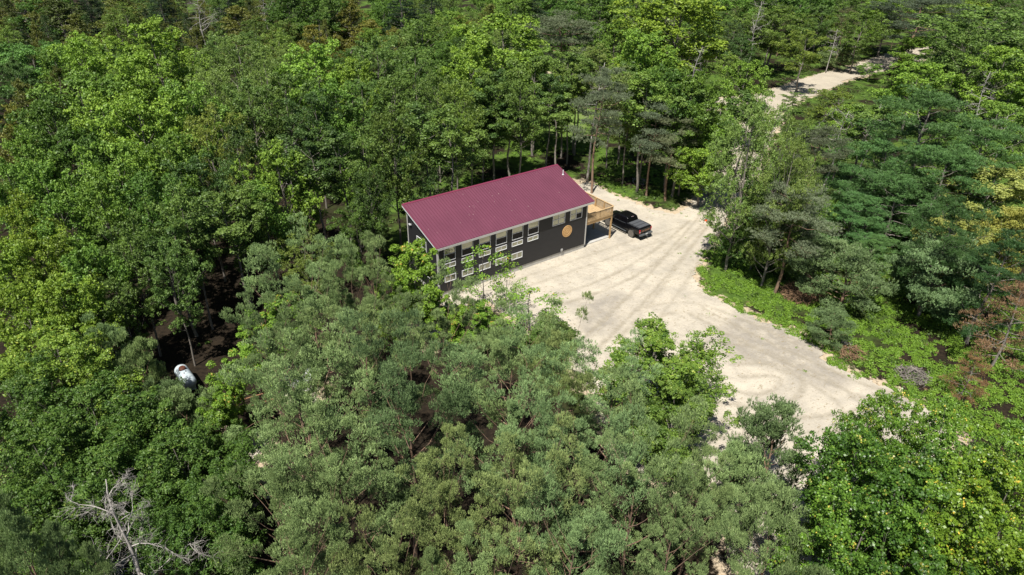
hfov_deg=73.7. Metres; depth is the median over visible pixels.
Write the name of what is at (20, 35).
ash tree
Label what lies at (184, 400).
young pine
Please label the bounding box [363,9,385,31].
maple tree
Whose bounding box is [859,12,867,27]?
slender tree
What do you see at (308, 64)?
maple tree
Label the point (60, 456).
alder tree
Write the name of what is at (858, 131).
slender tree
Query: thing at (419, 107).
slender tree
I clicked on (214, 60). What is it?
ash tree
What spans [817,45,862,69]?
young pine
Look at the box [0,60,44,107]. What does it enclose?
ash tree
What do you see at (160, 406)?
alder tree
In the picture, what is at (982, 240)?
yellow tree
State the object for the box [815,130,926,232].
white pine
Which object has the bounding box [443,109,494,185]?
ash tree
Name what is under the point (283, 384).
scots pine
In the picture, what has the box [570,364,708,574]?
scots pine
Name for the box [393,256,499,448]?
scots pine
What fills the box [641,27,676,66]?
maple tree
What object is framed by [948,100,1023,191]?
maple tree
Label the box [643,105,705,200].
grey pine
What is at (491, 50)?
maple tree
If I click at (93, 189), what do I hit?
maple tree
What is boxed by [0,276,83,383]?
maple tree
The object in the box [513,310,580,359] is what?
leafy bush
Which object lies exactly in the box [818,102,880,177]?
maple tree
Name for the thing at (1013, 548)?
bushy maple
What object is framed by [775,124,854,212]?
grey pine
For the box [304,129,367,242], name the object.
slender tree
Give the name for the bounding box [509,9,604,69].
grey pine
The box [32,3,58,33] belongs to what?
cedar tree
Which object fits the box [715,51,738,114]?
slender tree
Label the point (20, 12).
ash tree
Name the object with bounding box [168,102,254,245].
maple tree
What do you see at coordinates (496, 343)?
scots pine
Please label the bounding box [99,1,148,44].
ash tree
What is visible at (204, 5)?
cedar tree
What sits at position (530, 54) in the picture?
maple tree
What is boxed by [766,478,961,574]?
bushy maple
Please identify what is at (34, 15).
maple tree
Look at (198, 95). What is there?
maple tree
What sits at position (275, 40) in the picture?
ash tree
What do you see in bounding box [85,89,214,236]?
maple tree
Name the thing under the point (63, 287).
maple tree
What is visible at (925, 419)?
bushy maple
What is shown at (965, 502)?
bushy maple
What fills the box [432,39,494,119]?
maple tree
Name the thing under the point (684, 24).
maple tree
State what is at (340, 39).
maple tree
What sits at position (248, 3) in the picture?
cedar tree
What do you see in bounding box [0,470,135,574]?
alder tree
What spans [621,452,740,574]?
scots pine
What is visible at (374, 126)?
ash tree
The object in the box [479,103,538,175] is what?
slender tree
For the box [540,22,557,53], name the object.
poplar tree
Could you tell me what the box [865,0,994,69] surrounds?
tree
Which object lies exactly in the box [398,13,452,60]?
ash tree
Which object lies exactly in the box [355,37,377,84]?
maple tree
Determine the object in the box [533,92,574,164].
slender tree
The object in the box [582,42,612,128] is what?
poplar tree
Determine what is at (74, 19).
maple tree
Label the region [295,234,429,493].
scots pine
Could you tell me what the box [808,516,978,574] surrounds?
bushy maple
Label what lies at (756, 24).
bare tree
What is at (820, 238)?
young pine
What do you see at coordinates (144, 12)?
spruce tree
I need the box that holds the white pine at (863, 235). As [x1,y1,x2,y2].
[819,189,895,257]
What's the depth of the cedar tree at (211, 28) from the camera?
158.15 m
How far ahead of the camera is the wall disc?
71.91 m
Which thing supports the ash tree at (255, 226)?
on the ground
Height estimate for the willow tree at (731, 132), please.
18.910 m
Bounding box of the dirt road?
[550,46,948,209]
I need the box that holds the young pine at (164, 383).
[133,375,193,435]
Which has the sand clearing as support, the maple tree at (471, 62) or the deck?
the deck
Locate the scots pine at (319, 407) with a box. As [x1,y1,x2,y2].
[243,388,417,574]
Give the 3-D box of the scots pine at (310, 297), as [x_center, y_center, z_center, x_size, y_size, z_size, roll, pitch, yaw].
[-13.323,3.238,46.186,7.477,15.998,6.452,12,33,17]
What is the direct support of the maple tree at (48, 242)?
on the ground
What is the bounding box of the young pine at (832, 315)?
[802,307,859,352]
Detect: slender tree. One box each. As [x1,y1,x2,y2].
[3,56,28,85]
[142,213,218,336]
[158,48,176,75]
[191,188,261,315]
[219,38,238,79]
[274,126,336,246]
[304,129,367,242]
[374,58,392,110]
[397,100,453,195]
[410,103,488,190]
[429,0,445,17]
[444,0,456,10]
[450,43,466,66]
[469,68,521,165]
[475,101,521,179]
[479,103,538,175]
[502,55,555,155]
[533,73,571,166]
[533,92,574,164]
[546,50,589,157]
[550,59,588,163]
[560,53,596,155]
[608,60,641,164]
[610,15,624,35]
[619,71,676,191]
[629,0,644,8]
[660,87,716,197]
[701,20,718,68]
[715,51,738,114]
[715,90,785,218]
[718,20,735,68]
[839,103,904,191]
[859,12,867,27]
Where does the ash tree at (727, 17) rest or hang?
on the ground
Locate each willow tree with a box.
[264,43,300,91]
[268,227,336,298]
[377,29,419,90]
[406,0,424,27]
[423,17,455,50]
[437,0,463,18]
[465,11,482,23]
[478,39,504,99]
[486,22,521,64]
[697,88,798,271]
[738,101,824,226]
[741,131,819,286]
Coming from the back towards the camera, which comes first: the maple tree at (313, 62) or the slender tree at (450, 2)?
the slender tree at (450, 2)
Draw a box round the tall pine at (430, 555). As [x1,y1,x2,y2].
[418,544,445,574]
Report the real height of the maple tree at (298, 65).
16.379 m
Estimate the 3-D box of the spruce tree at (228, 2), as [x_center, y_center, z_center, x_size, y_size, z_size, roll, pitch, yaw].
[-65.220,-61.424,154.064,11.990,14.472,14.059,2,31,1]
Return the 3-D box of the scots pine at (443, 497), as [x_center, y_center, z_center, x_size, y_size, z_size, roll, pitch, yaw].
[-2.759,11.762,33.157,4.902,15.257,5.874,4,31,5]
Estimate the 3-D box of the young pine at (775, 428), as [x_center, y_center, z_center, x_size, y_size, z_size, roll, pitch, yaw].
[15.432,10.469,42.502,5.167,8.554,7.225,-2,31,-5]
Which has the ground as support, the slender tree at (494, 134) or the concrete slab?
the slender tree at (494, 134)
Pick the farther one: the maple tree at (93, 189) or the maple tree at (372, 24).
the maple tree at (372, 24)
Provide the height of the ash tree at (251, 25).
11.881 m
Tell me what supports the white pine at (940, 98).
on the ground
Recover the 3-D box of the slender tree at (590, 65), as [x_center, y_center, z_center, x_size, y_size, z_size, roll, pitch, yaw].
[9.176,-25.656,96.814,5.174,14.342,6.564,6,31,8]
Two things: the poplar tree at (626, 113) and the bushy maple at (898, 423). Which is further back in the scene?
the poplar tree at (626, 113)
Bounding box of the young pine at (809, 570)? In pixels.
[770,548,833,574]
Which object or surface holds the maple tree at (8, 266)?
on the ground
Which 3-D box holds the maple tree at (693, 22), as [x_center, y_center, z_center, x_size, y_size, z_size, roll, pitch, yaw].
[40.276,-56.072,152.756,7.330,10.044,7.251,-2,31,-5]
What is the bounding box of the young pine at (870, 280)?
[782,234,899,318]
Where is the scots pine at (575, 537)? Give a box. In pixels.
[512,459,633,574]
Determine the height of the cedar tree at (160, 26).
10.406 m
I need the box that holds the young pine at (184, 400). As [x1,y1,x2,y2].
[138,384,218,452]
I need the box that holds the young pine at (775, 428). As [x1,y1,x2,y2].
[715,393,813,512]
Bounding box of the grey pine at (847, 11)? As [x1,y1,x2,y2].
[833,9,860,57]
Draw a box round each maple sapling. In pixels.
[195,380,239,452]
[204,354,253,432]
[228,309,289,388]
[257,291,323,365]
[373,268,422,350]
[385,236,452,331]
[420,294,466,346]
[449,299,498,354]
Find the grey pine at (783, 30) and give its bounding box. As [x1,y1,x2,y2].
[775,15,791,55]
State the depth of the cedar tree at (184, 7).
175.24 m
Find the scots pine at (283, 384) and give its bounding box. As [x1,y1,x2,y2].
[214,309,377,547]
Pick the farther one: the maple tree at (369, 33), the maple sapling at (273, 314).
the maple tree at (369, 33)
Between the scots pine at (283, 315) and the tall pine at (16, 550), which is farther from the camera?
the scots pine at (283, 315)
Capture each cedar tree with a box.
[0,20,12,50]
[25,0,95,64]
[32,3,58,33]
[127,38,145,73]
[155,0,174,26]
[155,22,176,55]
[161,21,178,54]
[168,0,184,46]
[176,0,190,18]
[182,8,203,45]
[194,0,215,32]
[206,5,224,43]
[242,0,258,27]
[243,0,256,35]
[250,11,271,37]
[252,0,268,18]
[256,0,276,34]
[300,31,316,63]
[319,19,333,70]
[351,0,364,34]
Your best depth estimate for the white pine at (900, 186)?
70.94 m
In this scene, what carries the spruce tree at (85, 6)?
on the ground
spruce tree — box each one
[16,13,35,50]
[40,15,64,65]
[75,0,123,43]
[82,14,97,40]
[92,0,103,34]
[132,29,148,68]
[133,0,190,49]
[141,8,150,48]
[179,13,202,65]
[205,0,239,44]
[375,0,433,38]
[415,0,442,43]
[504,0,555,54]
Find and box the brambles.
[704,190,1023,427]
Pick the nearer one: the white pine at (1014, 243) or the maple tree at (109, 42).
the white pine at (1014, 243)
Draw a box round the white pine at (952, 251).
[895,188,997,320]
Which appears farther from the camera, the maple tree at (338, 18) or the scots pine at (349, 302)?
the maple tree at (338, 18)
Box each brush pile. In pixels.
[779,279,822,306]
[836,341,868,362]
[894,364,934,388]
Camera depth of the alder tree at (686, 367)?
47.38 m
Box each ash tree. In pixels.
[0,0,23,14]
[0,24,32,60]
[0,29,21,63]
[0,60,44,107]
[0,94,7,146]
[2,15,27,43]
[92,210,166,356]
[93,0,114,11]
[94,275,159,375]
[97,69,115,101]
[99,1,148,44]
[100,13,134,44]
[101,45,129,76]
[117,0,146,43]
[140,237,212,365]
[144,0,169,25]
[144,182,222,329]
[158,152,235,281]
[170,2,183,18]
[192,0,219,15]
[193,45,229,91]
[196,35,236,67]
[201,179,271,309]
[202,123,268,261]
[207,0,237,36]
[221,77,283,170]
[229,0,249,18]
[236,30,266,68]
[238,15,274,57]
[248,71,323,176]
[255,27,296,72]
[259,0,273,18]
[265,19,299,75]
[267,32,296,67]
[281,88,342,208]
[327,123,393,258]
[333,79,393,191]
[345,167,397,275]
[346,34,429,140]
[350,6,364,32]
[353,44,377,74]
[365,106,430,245]
[368,118,389,174]
[371,72,422,186]
[377,46,450,138]
[384,146,438,215]
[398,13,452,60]
[409,66,461,181]
[416,0,441,14]
[428,79,485,188]
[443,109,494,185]
[447,45,494,85]
[449,37,466,65]
[451,68,517,180]
[488,71,544,173]
[585,27,611,56]
[695,48,722,81]
[703,10,740,61]
[723,36,756,86]
[727,12,762,66]
[730,6,804,73]
[744,5,817,72]
[769,29,837,91]
[778,92,810,113]
[802,4,845,53]
[802,87,869,127]
[823,0,878,51]
[824,0,846,42]
[831,11,896,73]
[909,4,1023,111]
[914,5,932,38]
[918,32,1014,120]
[924,0,986,25]
[936,34,1023,89]
[944,14,979,25]
[949,37,983,91]
[950,26,981,84]
[953,6,982,26]
[976,60,1023,100]
[1007,24,1023,36]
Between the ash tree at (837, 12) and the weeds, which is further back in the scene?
the ash tree at (837, 12)
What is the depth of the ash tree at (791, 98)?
118.45 m
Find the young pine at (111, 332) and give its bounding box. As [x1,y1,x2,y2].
[73,311,136,399]
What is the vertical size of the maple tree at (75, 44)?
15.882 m
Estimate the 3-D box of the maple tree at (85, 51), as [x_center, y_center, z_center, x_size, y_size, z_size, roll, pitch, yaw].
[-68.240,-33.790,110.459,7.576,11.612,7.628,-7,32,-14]
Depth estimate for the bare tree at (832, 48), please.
143.16 m
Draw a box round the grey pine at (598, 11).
[586,3,602,44]
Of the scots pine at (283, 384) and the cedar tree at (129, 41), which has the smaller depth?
the scots pine at (283, 384)
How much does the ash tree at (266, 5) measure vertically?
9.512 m
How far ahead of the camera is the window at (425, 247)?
64.55 m
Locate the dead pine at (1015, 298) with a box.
[953,280,1023,371]
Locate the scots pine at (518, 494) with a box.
[455,410,590,574]
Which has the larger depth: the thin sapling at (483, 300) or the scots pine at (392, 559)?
the thin sapling at (483, 300)
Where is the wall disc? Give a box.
[562,225,571,236]
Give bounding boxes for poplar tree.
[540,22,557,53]
[558,46,589,152]
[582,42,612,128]
[592,64,634,167]
[604,73,645,185]
[610,36,624,56]
[721,19,746,60]
[731,6,744,32]
[928,30,950,78]
[981,80,1002,119]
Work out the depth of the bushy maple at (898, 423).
36.99 m
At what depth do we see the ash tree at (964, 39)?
133.45 m
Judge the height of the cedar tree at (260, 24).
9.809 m
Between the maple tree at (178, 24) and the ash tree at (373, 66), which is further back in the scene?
the maple tree at (178, 24)
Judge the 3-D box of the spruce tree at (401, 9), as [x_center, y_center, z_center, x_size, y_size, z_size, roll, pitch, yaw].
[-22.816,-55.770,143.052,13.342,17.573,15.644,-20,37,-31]
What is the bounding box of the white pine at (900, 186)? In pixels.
[820,165,951,244]
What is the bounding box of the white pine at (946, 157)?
[850,143,1023,247]
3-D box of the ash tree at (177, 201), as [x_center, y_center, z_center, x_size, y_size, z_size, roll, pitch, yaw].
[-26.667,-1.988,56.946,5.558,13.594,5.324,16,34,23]
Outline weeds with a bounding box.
[477,191,891,554]
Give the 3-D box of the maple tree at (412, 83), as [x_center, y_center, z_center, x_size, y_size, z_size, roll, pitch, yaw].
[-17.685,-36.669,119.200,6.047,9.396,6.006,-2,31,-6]
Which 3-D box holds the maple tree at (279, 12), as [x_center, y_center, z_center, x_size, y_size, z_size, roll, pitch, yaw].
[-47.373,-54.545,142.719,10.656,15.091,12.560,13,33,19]
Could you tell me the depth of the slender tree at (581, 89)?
90.88 m
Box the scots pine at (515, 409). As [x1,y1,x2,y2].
[434,305,590,548]
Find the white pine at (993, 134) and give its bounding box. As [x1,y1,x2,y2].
[910,119,1023,228]
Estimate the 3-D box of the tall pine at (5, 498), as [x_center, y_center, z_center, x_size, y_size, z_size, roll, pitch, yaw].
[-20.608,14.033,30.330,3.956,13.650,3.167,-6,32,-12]
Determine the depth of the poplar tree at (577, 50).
94.39 m
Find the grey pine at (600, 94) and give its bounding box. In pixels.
[564,67,633,193]
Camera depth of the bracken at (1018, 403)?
60.90 m
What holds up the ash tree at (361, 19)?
on the ground
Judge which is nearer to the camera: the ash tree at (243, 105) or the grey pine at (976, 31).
the ash tree at (243, 105)
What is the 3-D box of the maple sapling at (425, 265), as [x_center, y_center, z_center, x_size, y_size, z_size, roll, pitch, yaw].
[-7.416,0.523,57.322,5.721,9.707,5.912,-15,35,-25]
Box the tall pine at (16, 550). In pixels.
[0,508,66,574]
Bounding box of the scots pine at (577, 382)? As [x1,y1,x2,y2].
[523,291,611,475]
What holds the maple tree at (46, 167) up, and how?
on the ground
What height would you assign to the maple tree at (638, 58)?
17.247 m
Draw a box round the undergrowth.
[0,10,1014,423]
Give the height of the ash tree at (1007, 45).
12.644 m
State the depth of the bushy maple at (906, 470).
34.79 m
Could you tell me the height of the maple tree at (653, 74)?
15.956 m
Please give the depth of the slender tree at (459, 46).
116.03 m
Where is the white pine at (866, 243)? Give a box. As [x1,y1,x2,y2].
[842,234,902,277]
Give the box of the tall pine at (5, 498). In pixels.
[0,489,78,574]
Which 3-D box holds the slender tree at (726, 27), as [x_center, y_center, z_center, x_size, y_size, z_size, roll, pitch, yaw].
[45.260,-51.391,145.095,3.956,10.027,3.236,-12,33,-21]
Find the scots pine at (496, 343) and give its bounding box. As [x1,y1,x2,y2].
[459,286,571,476]
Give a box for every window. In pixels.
[416,235,426,252]
[444,246,455,261]
[444,261,455,268]
[445,273,455,282]
[461,241,472,256]
[462,255,472,262]
[462,268,473,276]
[479,235,490,249]
[479,250,490,257]
[479,261,490,270]
[495,244,506,251]
[495,256,506,265]
[496,231,506,245]
[511,251,522,259]
[512,226,522,240]
[512,239,522,246]
[527,234,537,241]
[528,221,538,235]
[552,212,565,226]
[570,207,582,220]
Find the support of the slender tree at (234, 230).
on the ground
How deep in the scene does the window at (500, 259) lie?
68.08 m
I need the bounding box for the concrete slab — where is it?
[584,225,608,245]
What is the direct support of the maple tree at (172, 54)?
on the ground
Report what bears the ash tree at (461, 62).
on the ground
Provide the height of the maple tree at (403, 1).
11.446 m
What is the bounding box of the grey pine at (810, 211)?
[745,180,842,293]
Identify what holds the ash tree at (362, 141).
on the ground
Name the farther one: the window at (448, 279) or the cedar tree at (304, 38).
the cedar tree at (304, 38)
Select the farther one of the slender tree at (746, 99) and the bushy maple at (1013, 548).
the slender tree at (746, 99)
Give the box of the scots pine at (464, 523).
[440,507,535,574]
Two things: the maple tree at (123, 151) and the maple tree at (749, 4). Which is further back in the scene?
the maple tree at (749, 4)
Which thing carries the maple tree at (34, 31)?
on the ground
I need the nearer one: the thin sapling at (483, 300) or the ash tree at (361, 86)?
the thin sapling at (483, 300)
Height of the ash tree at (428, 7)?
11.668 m
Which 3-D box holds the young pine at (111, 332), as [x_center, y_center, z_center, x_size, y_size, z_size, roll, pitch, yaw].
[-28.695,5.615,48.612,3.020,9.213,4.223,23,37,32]
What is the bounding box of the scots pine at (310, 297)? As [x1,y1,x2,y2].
[241,212,364,405]
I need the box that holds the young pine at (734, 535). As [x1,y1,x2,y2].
[722,478,815,574]
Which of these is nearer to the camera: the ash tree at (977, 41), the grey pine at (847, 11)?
the ash tree at (977, 41)
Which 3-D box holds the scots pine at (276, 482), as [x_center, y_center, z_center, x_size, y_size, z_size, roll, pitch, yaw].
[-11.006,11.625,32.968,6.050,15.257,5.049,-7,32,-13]
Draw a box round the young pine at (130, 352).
[110,330,169,400]
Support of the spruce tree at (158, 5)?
on the ground
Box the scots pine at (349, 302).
[314,239,388,413]
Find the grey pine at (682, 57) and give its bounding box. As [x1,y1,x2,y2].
[677,31,699,76]
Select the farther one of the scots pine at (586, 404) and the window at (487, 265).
the window at (487, 265)
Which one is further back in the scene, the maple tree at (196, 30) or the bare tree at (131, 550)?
the maple tree at (196, 30)
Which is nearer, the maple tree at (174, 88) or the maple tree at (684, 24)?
the maple tree at (174, 88)
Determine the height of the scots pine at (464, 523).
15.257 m
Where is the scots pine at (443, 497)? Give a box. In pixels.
[391,421,500,574]
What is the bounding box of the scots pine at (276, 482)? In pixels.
[198,393,342,574]
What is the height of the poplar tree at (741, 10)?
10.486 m
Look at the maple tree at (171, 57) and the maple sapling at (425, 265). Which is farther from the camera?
the maple tree at (171, 57)
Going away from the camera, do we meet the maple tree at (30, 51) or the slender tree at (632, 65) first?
the slender tree at (632, 65)
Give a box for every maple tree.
[0,0,29,46]
[0,0,61,42]
[0,41,39,94]
[0,45,61,93]
[0,101,36,192]
[0,125,77,221]
[0,126,63,212]
[0,156,58,248]
[0,188,89,306]
[0,236,54,361]
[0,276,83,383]
[4,0,89,40]
[4,225,101,329]
[5,90,106,191]
[7,159,96,248]
[11,78,64,133]
[17,272,126,361]
[19,69,129,187]
[23,191,111,322]
[29,24,49,82]
[30,11,64,70]
[35,47,83,99]
[37,123,136,220]
[38,39,75,84]
[44,65,78,134]
[45,30,122,112]
[45,245,138,362]
[55,167,150,318]
[61,13,94,44]
[63,90,155,202]
[66,41,112,87]
[71,139,165,279]
[83,36,136,73]
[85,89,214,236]
[91,14,212,113]
[93,0,161,45]
[94,34,141,88]
[112,170,187,304]
[114,51,172,151]
[138,131,215,249]
[142,40,182,82]
[156,78,244,212]
[159,52,204,94]
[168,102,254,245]
[170,20,205,49]
[178,81,210,116]
[180,26,205,79]
[183,66,258,178]
[188,30,289,156]
[189,49,229,86]
[196,10,217,52]
[211,5,300,71]
[230,136,324,275]
[232,44,307,170]
[237,179,297,292]
[238,56,271,103]
[261,0,314,42]
[261,32,280,85]
[266,37,344,130]
[273,21,304,57]
[283,190,328,242]
[284,0,349,43]
[293,24,334,67]
[298,53,332,88]
[302,51,327,84]
[308,78,369,187]
[326,43,346,83]
[327,34,353,69]
[327,56,385,136]
[328,50,360,89]
[330,0,368,57]
[335,1,356,47]
[338,167,373,216]
[343,19,392,69]
[354,27,386,69]
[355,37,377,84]
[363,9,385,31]
[371,0,402,31]
[371,1,406,37]
[374,26,406,89]
[390,6,420,25]
[391,0,415,12]
[395,49,425,87]
[400,18,435,61]
[412,73,442,107]
[413,46,449,84]
[414,158,465,195]
[422,40,458,80]
[429,9,469,39]
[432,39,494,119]
[433,104,465,158]
[434,14,471,51]
[438,6,458,32]
[440,25,475,66]
[451,13,550,100]
[458,124,488,161]
[463,0,497,22]
[471,3,510,56]
[476,24,499,59]
[489,0,514,31]
[491,0,539,47]
[503,45,557,151]
[536,0,576,23]
[542,0,604,52]
[563,0,632,58]
[581,47,611,103]
[592,20,634,100]
[606,0,729,91]
[608,58,628,105]
[613,28,681,138]
[614,6,649,50]
[617,64,690,181]
[638,63,705,190]
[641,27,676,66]
[663,145,732,206]
[670,65,726,195]
[674,159,701,190]
[675,19,707,62]
[676,110,747,195]
[678,15,707,40]
[688,0,759,53]
[716,59,775,126]
[737,0,778,26]
[743,12,767,55]
[760,0,836,51]
[780,0,808,29]
[809,14,844,50]
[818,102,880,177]
[849,0,916,56]
[854,62,887,81]
[864,5,906,51]
[867,61,956,130]
[887,36,935,70]
[924,0,1002,31]
[930,113,961,146]
[936,23,968,62]
[945,45,1023,137]
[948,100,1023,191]
[972,0,1013,26]
[989,0,1022,14]
[991,14,1021,36]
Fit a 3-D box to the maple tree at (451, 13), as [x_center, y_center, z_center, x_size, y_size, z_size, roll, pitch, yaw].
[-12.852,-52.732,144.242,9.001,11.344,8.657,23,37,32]
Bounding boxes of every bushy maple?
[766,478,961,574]
[792,423,955,574]
[798,412,930,556]
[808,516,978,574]
[826,391,925,514]
[854,385,973,512]
[856,420,1023,574]
[857,395,1023,568]
[896,498,1023,574]
[939,428,1023,573]
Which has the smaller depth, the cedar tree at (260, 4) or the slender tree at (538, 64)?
the slender tree at (538, 64)
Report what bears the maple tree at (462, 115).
on the ground
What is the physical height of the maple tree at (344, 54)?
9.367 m
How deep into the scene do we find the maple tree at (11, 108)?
78.84 m
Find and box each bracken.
[503,124,689,201]
[695,192,1023,468]
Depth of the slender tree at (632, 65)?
90.13 m
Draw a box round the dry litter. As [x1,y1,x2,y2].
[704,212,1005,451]
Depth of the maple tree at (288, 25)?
137.28 m
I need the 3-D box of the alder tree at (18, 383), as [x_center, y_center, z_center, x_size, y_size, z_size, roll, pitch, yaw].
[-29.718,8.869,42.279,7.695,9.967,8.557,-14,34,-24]
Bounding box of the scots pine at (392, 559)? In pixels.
[325,481,452,574]
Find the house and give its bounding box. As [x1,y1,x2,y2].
[402,164,594,296]
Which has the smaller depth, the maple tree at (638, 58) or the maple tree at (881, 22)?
the maple tree at (638, 58)
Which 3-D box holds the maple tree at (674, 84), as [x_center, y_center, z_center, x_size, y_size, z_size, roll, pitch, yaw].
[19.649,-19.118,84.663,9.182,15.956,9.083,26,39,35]
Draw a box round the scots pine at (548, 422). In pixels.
[505,389,655,574]
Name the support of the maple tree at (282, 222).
on the ground
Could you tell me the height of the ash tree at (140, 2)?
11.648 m
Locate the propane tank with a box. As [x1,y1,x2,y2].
[174,364,196,390]
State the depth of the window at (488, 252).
66.44 m
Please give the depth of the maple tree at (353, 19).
141.67 m
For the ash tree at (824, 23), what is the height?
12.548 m
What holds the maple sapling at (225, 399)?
on the ground
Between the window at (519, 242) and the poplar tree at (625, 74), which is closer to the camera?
the window at (519, 242)
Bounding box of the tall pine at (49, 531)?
[36,519,106,574]
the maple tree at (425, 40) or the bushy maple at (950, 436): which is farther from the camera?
the maple tree at (425, 40)
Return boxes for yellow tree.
[903,213,994,291]
[927,157,1023,259]
[972,205,1023,288]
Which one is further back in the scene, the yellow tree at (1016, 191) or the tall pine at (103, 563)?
the yellow tree at (1016, 191)
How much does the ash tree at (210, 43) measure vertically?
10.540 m
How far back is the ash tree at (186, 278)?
51.45 m
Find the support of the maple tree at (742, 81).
on the ground
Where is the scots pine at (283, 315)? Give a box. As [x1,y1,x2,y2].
[220,280,316,462]
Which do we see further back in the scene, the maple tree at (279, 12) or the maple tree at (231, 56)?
the maple tree at (279, 12)
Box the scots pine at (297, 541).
[266,453,382,574]
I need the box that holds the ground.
[0,0,1023,574]
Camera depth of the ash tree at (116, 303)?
50.74 m
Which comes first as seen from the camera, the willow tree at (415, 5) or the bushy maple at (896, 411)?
the bushy maple at (896, 411)
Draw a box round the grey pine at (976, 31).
[957,26,991,47]
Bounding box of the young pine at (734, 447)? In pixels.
[693,438,776,530]
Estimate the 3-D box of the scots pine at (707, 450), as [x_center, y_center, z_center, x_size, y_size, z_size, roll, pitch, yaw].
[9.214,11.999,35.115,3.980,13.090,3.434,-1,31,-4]
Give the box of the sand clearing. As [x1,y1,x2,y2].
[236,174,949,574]
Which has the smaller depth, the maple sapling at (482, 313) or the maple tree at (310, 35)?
the maple sapling at (482, 313)
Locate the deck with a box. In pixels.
[585,191,613,237]
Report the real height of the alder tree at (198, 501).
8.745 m
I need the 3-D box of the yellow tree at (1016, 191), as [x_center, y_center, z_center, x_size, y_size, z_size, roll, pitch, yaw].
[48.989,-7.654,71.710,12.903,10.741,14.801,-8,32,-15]
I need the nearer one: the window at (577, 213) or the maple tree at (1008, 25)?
the window at (577, 213)
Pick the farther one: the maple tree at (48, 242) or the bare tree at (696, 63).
the bare tree at (696, 63)
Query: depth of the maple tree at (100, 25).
143.75 m
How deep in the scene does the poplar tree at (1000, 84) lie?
109.82 m
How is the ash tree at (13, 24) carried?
on the ground
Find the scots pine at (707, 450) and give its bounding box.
[655,409,737,574]
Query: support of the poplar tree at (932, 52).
on the ground
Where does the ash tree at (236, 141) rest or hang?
on the ground
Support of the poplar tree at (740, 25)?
on the ground
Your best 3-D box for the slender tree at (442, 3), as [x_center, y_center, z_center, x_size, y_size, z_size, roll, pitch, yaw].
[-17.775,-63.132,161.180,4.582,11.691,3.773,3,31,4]
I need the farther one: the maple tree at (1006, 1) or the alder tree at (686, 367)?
the maple tree at (1006, 1)
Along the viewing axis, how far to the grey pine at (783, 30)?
155.71 m
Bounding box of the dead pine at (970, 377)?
[938,352,994,406]
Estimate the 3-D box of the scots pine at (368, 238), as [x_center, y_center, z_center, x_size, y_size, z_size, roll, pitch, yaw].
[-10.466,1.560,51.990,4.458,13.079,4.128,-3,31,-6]
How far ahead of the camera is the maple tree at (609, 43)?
118.92 m
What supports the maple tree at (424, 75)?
on the ground
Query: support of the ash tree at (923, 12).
on the ground
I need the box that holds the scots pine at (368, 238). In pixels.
[340,230,401,374]
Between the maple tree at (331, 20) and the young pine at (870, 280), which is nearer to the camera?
the young pine at (870, 280)
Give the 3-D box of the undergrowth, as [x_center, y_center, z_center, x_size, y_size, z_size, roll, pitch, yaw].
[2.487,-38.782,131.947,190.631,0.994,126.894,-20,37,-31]
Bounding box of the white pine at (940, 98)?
[823,84,991,219]
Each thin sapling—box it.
[459,244,513,305]
[486,254,525,310]
[495,283,567,334]
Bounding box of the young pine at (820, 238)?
[781,232,841,291]
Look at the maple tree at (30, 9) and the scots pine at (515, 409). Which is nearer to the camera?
the scots pine at (515, 409)
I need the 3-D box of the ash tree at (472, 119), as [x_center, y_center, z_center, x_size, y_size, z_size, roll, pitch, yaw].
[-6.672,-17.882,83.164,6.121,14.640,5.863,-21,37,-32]
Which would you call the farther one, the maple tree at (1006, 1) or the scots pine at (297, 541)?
the maple tree at (1006, 1)
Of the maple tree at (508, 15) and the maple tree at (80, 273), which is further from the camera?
the maple tree at (508, 15)
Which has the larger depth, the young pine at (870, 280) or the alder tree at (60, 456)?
the young pine at (870, 280)
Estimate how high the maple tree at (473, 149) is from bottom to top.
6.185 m
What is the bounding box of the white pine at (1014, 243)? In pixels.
[932,228,1023,343]
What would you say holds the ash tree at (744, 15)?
on the ground
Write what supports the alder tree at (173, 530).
on the ground
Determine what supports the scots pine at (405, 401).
on the ground
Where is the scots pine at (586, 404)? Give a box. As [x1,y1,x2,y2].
[570,328,663,476]
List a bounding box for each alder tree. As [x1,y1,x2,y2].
[0,315,145,458]
[0,347,89,490]
[0,366,174,515]
[0,412,135,559]
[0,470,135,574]
[11,424,191,574]
[72,389,221,504]
[123,495,272,574]
[125,416,261,568]
[145,450,267,574]
[206,418,269,509]
[326,195,391,269]
[582,312,744,455]
[613,363,742,492]
[712,174,805,270]
[755,195,840,276]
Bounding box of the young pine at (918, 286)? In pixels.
[882,229,988,318]
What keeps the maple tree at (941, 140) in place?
on the ground
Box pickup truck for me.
[605,210,652,236]
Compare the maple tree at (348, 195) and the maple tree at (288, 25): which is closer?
the maple tree at (348, 195)
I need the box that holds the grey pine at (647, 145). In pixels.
[628,98,679,195]
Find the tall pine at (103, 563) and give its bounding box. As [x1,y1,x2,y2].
[78,541,116,574]
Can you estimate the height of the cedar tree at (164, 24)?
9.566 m
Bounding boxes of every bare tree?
[55,469,219,574]
[184,0,217,44]
[255,0,270,28]
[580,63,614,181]
[687,46,704,97]
[749,2,771,62]
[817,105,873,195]
[824,29,848,72]
[966,70,998,130]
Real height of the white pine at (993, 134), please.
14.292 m
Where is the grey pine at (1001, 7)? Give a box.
[992,6,1008,32]
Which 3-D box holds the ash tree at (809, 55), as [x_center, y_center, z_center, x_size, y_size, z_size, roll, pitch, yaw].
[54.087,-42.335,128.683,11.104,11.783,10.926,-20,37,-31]
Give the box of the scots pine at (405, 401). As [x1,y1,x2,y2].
[322,306,478,557]
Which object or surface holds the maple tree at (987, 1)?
on the ground

